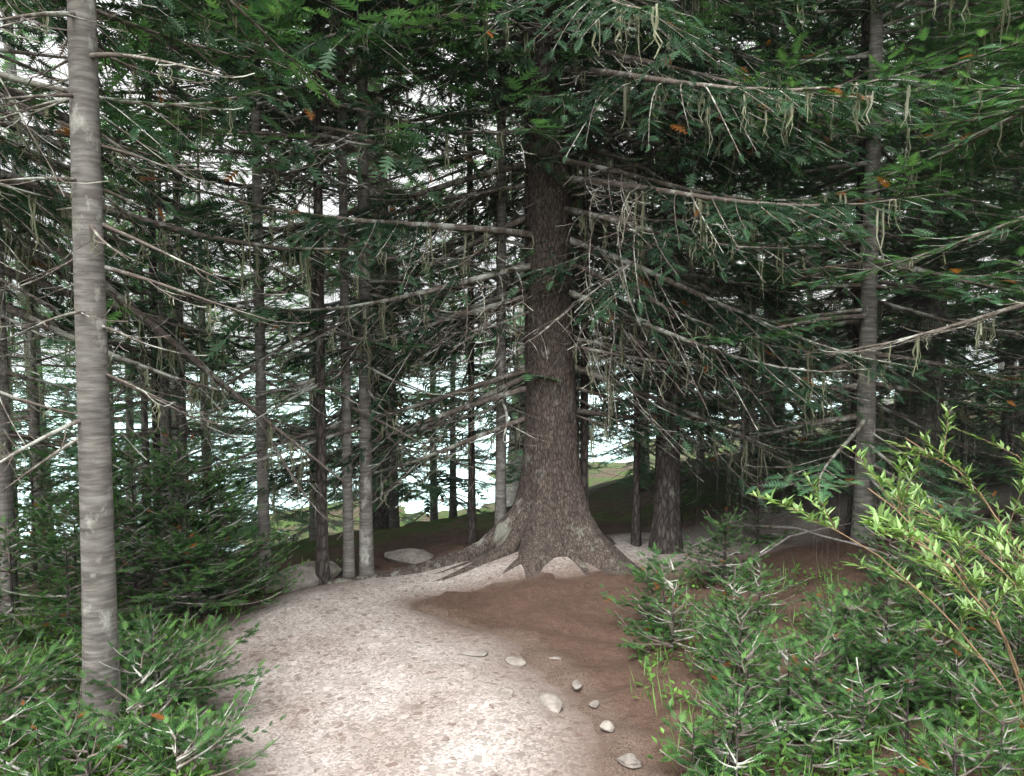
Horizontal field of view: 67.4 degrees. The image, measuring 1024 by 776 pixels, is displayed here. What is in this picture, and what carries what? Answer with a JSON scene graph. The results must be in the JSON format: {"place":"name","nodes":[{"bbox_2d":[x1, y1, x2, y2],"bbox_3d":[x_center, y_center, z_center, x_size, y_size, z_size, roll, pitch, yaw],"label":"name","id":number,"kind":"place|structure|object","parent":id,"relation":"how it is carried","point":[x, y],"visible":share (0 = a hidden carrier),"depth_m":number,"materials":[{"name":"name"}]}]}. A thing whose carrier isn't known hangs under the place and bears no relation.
{"place":"outdoors","nodes":[
{"label":"outdoors","id":0,"kind":"place"},
{"bbox_2d":[0,0,1022,346],"label":"sky","id":1,"kind":"structure","parent":0,"point":[54,49],"materials":[{"name":"white"}]},
{"bbox_2d":[0,160,1023,775],"bbox_3d":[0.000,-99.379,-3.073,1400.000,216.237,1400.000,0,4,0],"label":"terrain","id":2,"kind":"structure","parent":0,"point":[542,618],"depth_m":5.28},
{"bbox_2d":[0,105,26,394],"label":"tree","id":3,"kind":"object","parent":2,"relation":"on","point":[20,288],"visible":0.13,"depth_m":12.11,"materials":[{"name":"green plant"}]},
{"bbox_2d":[11,414,52,570],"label":"fir tree","id":4,"kind":"object","parent":2,"relation":"on","point":[27,481],"visible":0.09,"depth_m":8.65,"materials":[{"name":"green plant"}]},
{"bbox_2d":[7,297,68,573],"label":"fir tree","id":5,"kind":"object","parent":2,"relation":"on","point":[16,425],"visible":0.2,"depth_m":10.40,"materials":[{"name":"green plant"}]},
{"bbox_2d":[0,7,77,563],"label":"tree","id":6,"kind":"object","parent":2,"relation":"on","point":[9,65],"visible":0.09,"depth_m":14.52,"materials":[{"name":"green plant"}]},
{"bbox_2d":[5,261,78,573],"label":"young fir tree","id":7,"kind":"object","parent":2,"relation":"on","point":[17,491],"visible":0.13,"depth_m":13.09,"materials":[{"name":"green plant"}]},
{"bbox_2d":[4,224,150,570],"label":"fir tree","id":8,"kind":"object","parent":2,"relation":"on","point":[33,431],"visible":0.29,"depth_m":7.40,"materials":[{"name":"green plant"}]},
{"bbox_2d":[11,115,167,570],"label":"young fir tree","id":9,"kind":"object","parent":2,"relation":"on","point":[70,415],"visible":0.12,"depth_m":10.36,"materials":[{"name":"green plant"}]},
{"bbox_2d":[0,0,196,612],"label":"fir tree","id":10,"kind":"object","parent":2,"relation":"on","point":[6,501],"visible":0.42,"depth_m":4.97,"materials":[{"name":"green plant"}]},
{"bbox_2d":[15,204,201,570],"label":"fir tree","id":11,"kind":"object","parent":2,"relation":"on","point":[123,419],"visible":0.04,"depth_m":14.80,"materials":[{"name":"green plant"}]},
{"bbox_2d":[18,163,236,570],"bbox_3d":[-5.613,-0.048,11.677,2.958,7.191,3.384,0,4,0],"label":"fir tree","id":12,"kind":"object","parent":2,"relation":"on","point":[128,422],"visible":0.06,"depth_m":11.57,"materials":[{"name":"green plant"}]},
{"bbox_2d":[0,382,301,775],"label":"juniper shrub","id":13,"kind":"object","parent":2,"relation":"on","point":[176,732],"visible":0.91,"depth_m":3.14,"materials":[{"name":"green plant"}]},
{"bbox_2d":[46,102,256,549],"bbox_3d":[-6.222,-0.412,13.412,3.501,8.938,3.622,0,4,0],"label":"fir tree","id":14,"kind":"object","parent":2,"relation":"on","point":[139,418],"visible":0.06,"depth_m":13.39,"materials":[{"name":"green plant"}]},
{"bbox_2d":[0,376,304,646],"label":"fir saplings","id":15,"kind":"object","parent":2,"relation":"on","point":[45,545],"visible":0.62,"depth_m":4.91,"materials":[{"name":"green plant"}]},
{"bbox_2d":[2,0,303,567],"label":"spruce tree","id":16,"kind":"object","parent":2,"relation":"on","point":[104,39],"visible":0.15,"depth_m":6.68,"materials":[{"name":"green plant"}]},
{"bbox_2d":[1,0,305,502],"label":"fir tree","id":17,"kind":"object","parent":2,"relation":"on","point":[178,316],"visible":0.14,"depth_m":6.49,"materials":[{"name":"green plant"}]},
{"bbox_2d":[10,388,298,639],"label":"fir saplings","id":18,"kind":"object","parent":2,"relation":"on","point":[134,567],"visible":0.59,"depth_m":4.89,"materials":[{"name":"green plant"}]},
{"bbox_2d":[69,180,241,563],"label":"young fir tree","id":19,"kind":"object","parent":2,"relation":"on","point":[144,427],"visible":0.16,"depth_m":7.49,"materials":[{"name":"green plant"}]},
{"bbox_2d":[0,0,317,487],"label":"spruce tree","id":20,"kind":"object","parent":2,"relation":"on","point":[15,216],"visible":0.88,"depth_m":3.76,"materials":[{"name":"green plant"}]},
{"bbox_2d":[34,117,299,574],"bbox_3d":[-2.895,-0.090,6.413,1.664,4.292,2.041,2,4,30],"label":"fir tree","id":21,"kind":"object","parent":2,"relation":"on","point":[167,410],"visible":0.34,"depth_m":6.37,"materials":[{"name":"green plant"}]},
{"bbox_2d":[0,0,341,735],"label":"fir tree","id":22,"kind":"object","parent":2,"relation":"on","point":[94,376],"visible":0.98,"depth_m":3.28,"materials":[{"name":"grey plant"}]},
{"bbox_2d":[0,558,342,775],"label":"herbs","id":23,"kind":"object","parent":2,"relation":"on","point":[107,763],"visible":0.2,"depth_m":3.58,"materials":[{"name":"green plant"}]},
{"bbox_2d":[108,231,277,537],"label":"fir tree","id":24,"kind":"object","parent":2,"relation":"on","point":[174,387],"visible":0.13,"depth_m":9.59,"materials":[{"name":"green plant"}]},
{"bbox_2d":[148,267,257,549],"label":"young fir tree","id":25,"kind":"object","parent":2,"relation":"on","point":[212,269],"visible":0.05,"depth_m":17.55,"materials":[{"name":"green plant"}]},
{"bbox_2d":[111,127,298,516],"bbox_3d":[-3.590,-0.311,8.948,2.207,5.758,2.594,-2,4,-27],"label":"fir tree","id":26,"kind":"object","parent":2,"relation":"on","point":[228,360],"visible":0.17,"depth_m":8.92,"materials":[{"name":"green plant"}]},
{"bbox_2d":[23,0,434,573],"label":"fir tree","id":27,"kind":"object","parent":2,"relation":"on","point":[261,434],"visible":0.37,"depth_m":5.64,"materials":[{"name":"green plant"}]},
{"bbox_2d":[0,0,516,504],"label":"spruce tree","id":28,"kind":"object","parent":2,"relation":"on","point":[32,316],"visible":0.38,"depth_m":5.57,"materials":[{"name":"green plant"}]},
{"bbox_2d":[198,209,342,550],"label":"young fir tree","id":29,"kind":"object","parent":2,"relation":"on","point":[251,517],"visible":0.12,"depth_m":13.47,"materials":[{"name":"green plant"}]},
{"bbox_2d":[184,162,358,550],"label":"fir tree","id":30,"kind":"object","parent":2,"relation":"on","point":[274,369],"visible":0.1,"depth_m":14.97,"materials":[{"name":"green plant"}]},
{"bbox_2d":[47,0,503,584],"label":"spruce tree","id":31,"kind":"object","parent":2,"relation":"on","point":[321,562],"visible":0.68,"depth_m":5.20,"materials":[{"name":"green plant"}]},
{"bbox_2d":[226,176,358,535],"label":"fir tree","id":32,"kind":"object","parent":2,"relation":"on","point":[283,406],"visible":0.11,"depth_m":12.05,"materials":[{"name":"green plant"}]},
{"bbox_2d":[241,229,388,546],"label":"young fir tree","id":33,"kind":"object","parent":2,"relation":"on","point":[302,530],"visible":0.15,"depth_m":10.56,"materials":[{"name":"green plant"}]},
{"bbox_2d":[121,0,521,577],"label":"fir tree","id":34,"kind":"object","parent":2,"relation":"on","point":[344,415],"visible":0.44,"depth_m":5.72,"materials":[{"name":"green plant"}]},
{"bbox_2d":[225,240,419,541],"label":"fir tree","id":35,"kind":"object","parent":2,"relation":"on","point":[312,521],"visible":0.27,"depth_m":8.52,"materials":[{"name":"green plant"}]},
{"bbox_2d":[261,548,433,593],"bbox_3d":[-1.316,1.428,6.095,1.562,0.211,0.433,-3,5,-45],"label":"rock boulder","id":36,"kind":"object","parent":2,"relation":"on","point":[406,556],"visible":0.58,"depth_m":5.83,"materials":[{"name":"grey stone"}]},
{"bbox_2d":[158,0,563,575],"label":"fir tree","id":37,"kind":"object","parent":2,"relation":"on","point":[366,546],"visible":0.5,"depth_m":5.81,"materials":[{"name":"green plant"}]},
{"bbox_2d":[267,11,486,528],"bbox_3d":[-2.198,-5.919,11.624,3.514,17.983,3.357,-1,4,-3],"label":"tree","id":38,"kind":"object","parent":2,"relation":"on","point":[381,515],"visible":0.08,"depth_m":11.70,"materials":[{"name":"green plant"}]},
{"bbox_2d":[289,153,480,528],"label":"fir tree","id":39,"kind":"object","parent":2,"relation":"on","point":[394,519],"visible":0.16,"depth_m":10.11,"materials":[{"name":"green plant"}]},
{"bbox_2d":[327,243,448,523],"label":"young fir tree","id":40,"kind":"object","parent":2,"relation":"on","point":[404,515],"visible":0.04,"depth_m":17.52,"materials":[{"name":"green plant"}]},
{"bbox_2d":[326,239,459,523],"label":"fir tree","id":41,"kind":"object","parent":2,"relation":"on","point":[402,471],"visible":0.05,"depth_m":13.66,"materials":[{"name":"green plant"}]},
{"bbox_2d":[2,509,898,725],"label":"deadwood sticks","id":42,"kind":"object","parent":2,"relation":"on","point":[804,531],"visible":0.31,"depth_m":6.11,"materials":[{"name":"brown wood"}]},
{"bbox_2d":[394,181,519,525],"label":"fir tree","id":43,"kind":"object","parent":2,"relation":"on","point":[434,514],"visible":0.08,"depth_m":15.47,"materials":[{"name":"green plant"}]},
{"bbox_2d":[399,155,522,517],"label":"young fir tree","id":44,"kind":"object","parent":2,"relation":"on","point":[454,502],"visible":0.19,"depth_m":13.04,"materials":[{"name":"green plant"}]},
{"bbox_2d":[399,223,524,513],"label":"fir tree","id":45,"kind":"object","parent":2,"relation":"on","point":[483,365],"visible":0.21,"depth_m":11.46,"materials":[{"name":"green plant"}]},
{"bbox_2d":[291,0,664,544],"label":"spruce tree","id":46,"kind":"object","parent":2,"relation":"on","point":[472,534],"visible":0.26,"depth_m":6.21,"materials":[{"name":"green plant"}]},
{"bbox_2d":[344,0,686,524],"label":"fir tree","id":47,"kind":"object","parent":2,"relation":"on","point":[500,488],"visible":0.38,"depth_m":6.15,"materials":[{"name":"green plant"}]},
{"bbox_2d":[460,28,596,506],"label":"tree","id":48,"kind":"object","parent":2,"relation":"on","point":[511,492],"visible":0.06,"depth_m":20.70,"materials":[{"name":"green plant"}]},
{"bbox_2d":[103,0,968,585],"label":"spruce tree","id":49,"kind":"object","parent":2,"relation":"on","point":[543,522],"visible":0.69,"depth_m":5.83,"materials":[{"name":"green plant"}]},
{"bbox_2d":[485,303,605,488],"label":"fir tree","id":50,"kind":"object","parent":2,"relation":"on","point":[522,413],"visible":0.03,"depth_m":13.08,"materials":[{"name":"green plant"}]},
{"bbox_2d":[508,322,616,469],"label":"young fir tree","id":51,"kind":"object","parent":2,"relation":"on","point":[519,451],"visible":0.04,"depth_m":14.83,"materials":[{"name":"green plant"}]},
{"bbox_2d":[476,105,650,477],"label":"fir tree","id":52,"kind":"object","parent":2,"relation":"on","point":[487,390],"visible":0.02,"depth_m":10.57,"materials":[{"name":"green plant"}]},
{"bbox_2d":[405,0,767,505],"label":"spruce tree","id":53,"kind":"object","parent":2,"relation":"on","point":[584,425],"visible":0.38,"depth_m":5.99,"materials":[{"name":"green plant"}]},
{"bbox_2d":[149,484,1023,775],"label":"gravel trail","id":54,"kind":"structure","parent":2,"relation":"on","point":[373,676],"depth_m":3.93,"materials":[{"name":"beige gravel"}]},
{"bbox_2d":[441,642,640,767],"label":"stones","id":55,"kind":"object","parent":54,"relation":"on","point":[551,702],"visible":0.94,"depth_m":3.62,"materials":[{"name":"beige stone"}]},
{"bbox_2d":[591,194,691,470],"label":"young fir tree","id":56,"kind":"object","parent":2,"relation":"on","point":[618,458],"visible":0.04,"depth_m":17.09,"materials":[{"name":"green plant"}]},
{"bbox_2d":[472,0,824,546],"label":"spruce tree","id":57,"kind":"object","parent":2,"relation":"on","point":[636,540],"visible":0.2,"depth_m":6.32,"materials":[{"name":"green plant"}]},
{"bbox_2d":[579,27,753,490],"bbox_3d":[2.118,-2.381,11.781,3.738,8.570,3.932,2,4,26],"label":"fir tree","id":58,"kind":"object","parent":2,"relation":"on","point":[643,467],"visible":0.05,"depth_m":11.22,"materials":[{"name":"green plant"}]},
{"bbox_2d":[597,131,748,455],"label":"fir tree","id":59,"kind":"object","parent":2,"relation":"on","point":[603,388],"visible":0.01,"depth_m":13.14,"materials":[{"name":"green plant"}]},
{"bbox_2d":[422,0,949,553],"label":"spruce tree","id":60,"kind":"object","parent":2,"relation":"on","point":[666,530],"visible":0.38,"depth_m":6.19,"materials":[{"name":"green plant"}]},
{"bbox_2d":[574,20,828,470],"bbox_3d":[1.951,-1.932,9.149,3.146,7.513,2.951,-1,4,-10],"label":"fir tree","id":61,"kind":"object","parent":2,"relation":"on","point":[699,450],"visible":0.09,"depth_m":8.97,"materials":[{"name":"green plant"}]},
{"bbox_2d":[641,173,761,481],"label":"young fir tree","id":62,"kind":"object","parent":2,"relation":"on","point":[697,467],"visible":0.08,"depth_m":10.52,"materials":[{"name":"green plant"}]},
{"bbox_2d":[705,1,803,451],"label":"tree","id":63,"kind":"object","parent":2,"relation":"on","point":[746,262],"depth_m":14.71,"materials":[{"name":"green plant"}]},
{"bbox_2d":[608,0,920,470],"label":"fir tree","id":64,"kind":"object","parent":2,"relation":"on","point":[780,390],"visible":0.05,"depth_m":9.47,"materials":[{"name":"green plant"}]},
{"bbox_2d":[709,7,850,456],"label":"young fir tree","id":65,"kind":"object","parent":2,"relation":"on","point":[784,308],"visible":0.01,"depth_m":11.83,"materials":[{"name":"green plant"}]},
{"bbox_2d":[755,27,806,411],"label":"tree","id":66,"kind":"object","parent":2,"relation":"on","point":[787,254],"visible":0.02,"depth_m":31.31,"materials":[{"name":"green plant"}]},
{"bbox_2d":[627,0,940,510],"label":"fir tree","id":67,"kind":"object","parent":2,"relation":"on","point":[769,314],"visible":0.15,"depth_m":7.83,"materials":[{"name":"green plant"}]},
{"bbox_2d":[686,0,906,479],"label":"fir tree","id":68,"kind":"object","parent":2,"relation":"on","point":[794,311],"visible":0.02,"depth_m":10.52,"materials":[{"name":"green plant"}]},
{"bbox_2d":[713,4,904,436],"bbox_3d":[5.767,-3.140,15.448,4.033,9.500,3.743,0,4,0],"label":"young fir tree","id":69,"kind":"object","parent":2,"relation":"on","point":[836,332],"visible":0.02,"depth_m":15.21,"materials":[{"name":"green plant"}]},
{"bbox_2d":[599,346,1023,775],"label":"fir saplings","id":70,"kind":"object","parent":2,"relation":"on","point":[1001,750],"visible":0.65,"depth_m":3.46,"materials":[{"name":"green plant"}]},
{"bbox_2d":[615,349,1023,775],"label":"fir saplings","id":71,"kind":"object","parent":2,"relation":"on","point":[754,722],"visible":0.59,"depth_m":3.69,"materials":[{"name":"green plant"}]},
{"bbox_2d":[622,556,1023,775],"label":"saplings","id":72,"kind":"object","parent":2,"relation":"on","point":[936,760],"visible":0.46,"depth_m":3.37,"materials":[{"name":"green plant"}]},
{"bbox_2d":[629,0,1023,557],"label":"fir tree","id":73,"kind":"object","parent":2,"relation":"on","point":[868,321],"visible":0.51,"depth_m":6.14,"materials":[{"name":"green plant"}]},
{"bbox_2d":[633,0,1023,535],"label":"fir tree","id":74,"kind":"object","parent":2,"relation":"on","point":[988,210],"visible":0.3,"depth_m":6.53,"materials":[{"name":"green plant"}]},
{"bbox_2d":[653,349,1021,572],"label":"fir saplings","id":75,"kind":"object","parent":2,"relation":"on","point":[797,494],"visible":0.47,"depth_m":6.80,"materials":[{"name":"green plant"}]},
{"bbox_2d":[660,369,1023,775],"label":"fir saplings","id":76,"kind":"object","parent":2,"relation":"on","point":[927,707],"visible":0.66,"depth_m":3.43,"materials":[{"name":"green plant"}]},
{"bbox_2d":[702,0,1023,501],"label":"fir tree","id":77,"kind":"object","parent":2,"relation":"on","point":[940,343],"visible":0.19,"depth_m":8.09,"materials":[{"name":"green plant"}]},
{"bbox_2d":[722,0,1023,492],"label":"fir tree","id":78,"kind":"object","parent":2,"relation":"on","point":[932,411],"visible":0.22,"depth_m":8.06,"materials":[{"name":"green plant"}]},
{"bbox_2d":[761,0,991,445],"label":"fir tree","id":79,"kind":"object","parent":2,"relation":"on","point":[849,382],"visible":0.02,"depth_m":12.34,"materials":[{"name":"green plant"}]},
{"bbox_2d":[876,255,893,404],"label":"tree","id":80,"kind":"object","parent":2,"relation":"on","point":[888,400],"visible":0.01,"depth_m":53.00,"materials":[{"name":"green plant"}]},
{"bbox_2d":[750,445,1023,724],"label":"willow shrub","id":81,"kind":"object","parent":2,"relation":"on","point":[898,529],"visible":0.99,"depth_m":3.27,"materials":[{"name":"green plant"}]},
{"bbox_2d":[774,0,1023,391],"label":"fir tree","id":82,"kind":"object","parent":2,"relation":"on","point":[991,29],"visible":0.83,"depth_m":5.18,"materials":[{"name":"green plant"}]},
{"bbox_2d":[841,0,972,428],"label":"tree","id":83,"kind":"object","parent":2,"relation":"on","point":[913,276],"visible":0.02,"depth_m":16.05,"materials":[{"name":"green plant"}]},
{"bbox_2d":[814,8,1023,436],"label":"fir tree","id":84,"kind":"object","parent":2,"relation":"on","point":[879,298],"visible":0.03,"depth_m":12.79,"materials":[{"name":"green plant"}]},
{"bbox_2d":[862,404,1023,598],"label":"willow shrub","id":85,"kind":"object","parent":2,"relation":"on","point":[942,523],"visible":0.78,"depth_m":4.18,"materials":[{"name":"green plant"}]},
{"bbox_2d":[879,0,1023,447],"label":"fir tree","id":86,"kind":"object","parent":2,"relation":"on","point":[953,347],"visible":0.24,"depth_m":7.87,"materials":[{"name":"green plant"}]},
{"bbox_2d":[890,0,1023,465],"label":"young fir tree","id":87,"kind":"object","parent":2,"relation":"on","point":[1002,436],"visible":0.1,"depth_m":10.01,"materials":[{"name":"green plant"}]},
{"bbox_2d":[891,79,1023,440],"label":"fir tree","id":88,"kind":"object","parent":2,"relation":"on","point":[1010,184],"visible":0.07,"depth_m":10.22,"materials":[{"name":"green plant"}]},
{"bbox_2d":[945,67,996,411],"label":"tree","id":89,"kind":"object","parent":2,"relation":"on","point":[967,293],"visible":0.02,"depth_m":26.59,"materials":[{"name":"green plant"}]},
{"bbox_2d":[934,1,1023,479],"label":"fir tree","id":90,"kind":"object","parent":2,"relation":"on","point":[990,472],"visible":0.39,"depth_m":6.70,"materials":[{"name":"green plant"}]},
{"bbox_2d":[938,21,1023,418],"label":"fir tree","id":91,"kind":"object","parent":2,"relation":"on","point":[1006,252],"visible":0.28,"depth_m":7.38,"materials":[{"name":"green plant"}]},
{"bbox_2d":[945,44,1023,430],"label":"young fir tree","id":92,"kind":"object","parent":2,"relation":"on","point":[1018,426],"visible":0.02,"depth_m":13.51,"materials":[{"name":"green plant"}]},
{"bbox_2d":[955,1,1022,404],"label":"tree","id":93,"kind":"object","parent":2,"relation":"on","point":[1001,367],"visible":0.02,"depth_m":20.77,"materials":[{"name":"green plant"}]},
{"bbox_2d":[11,349,1018,557],"bbox_3d":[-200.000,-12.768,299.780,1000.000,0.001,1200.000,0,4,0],"label":"lake water","id":94,"kind":"structure","parent":0,"point":[409,509],"depth_m":43.87,"materials":[{"name":"white liquid"}]}
]}

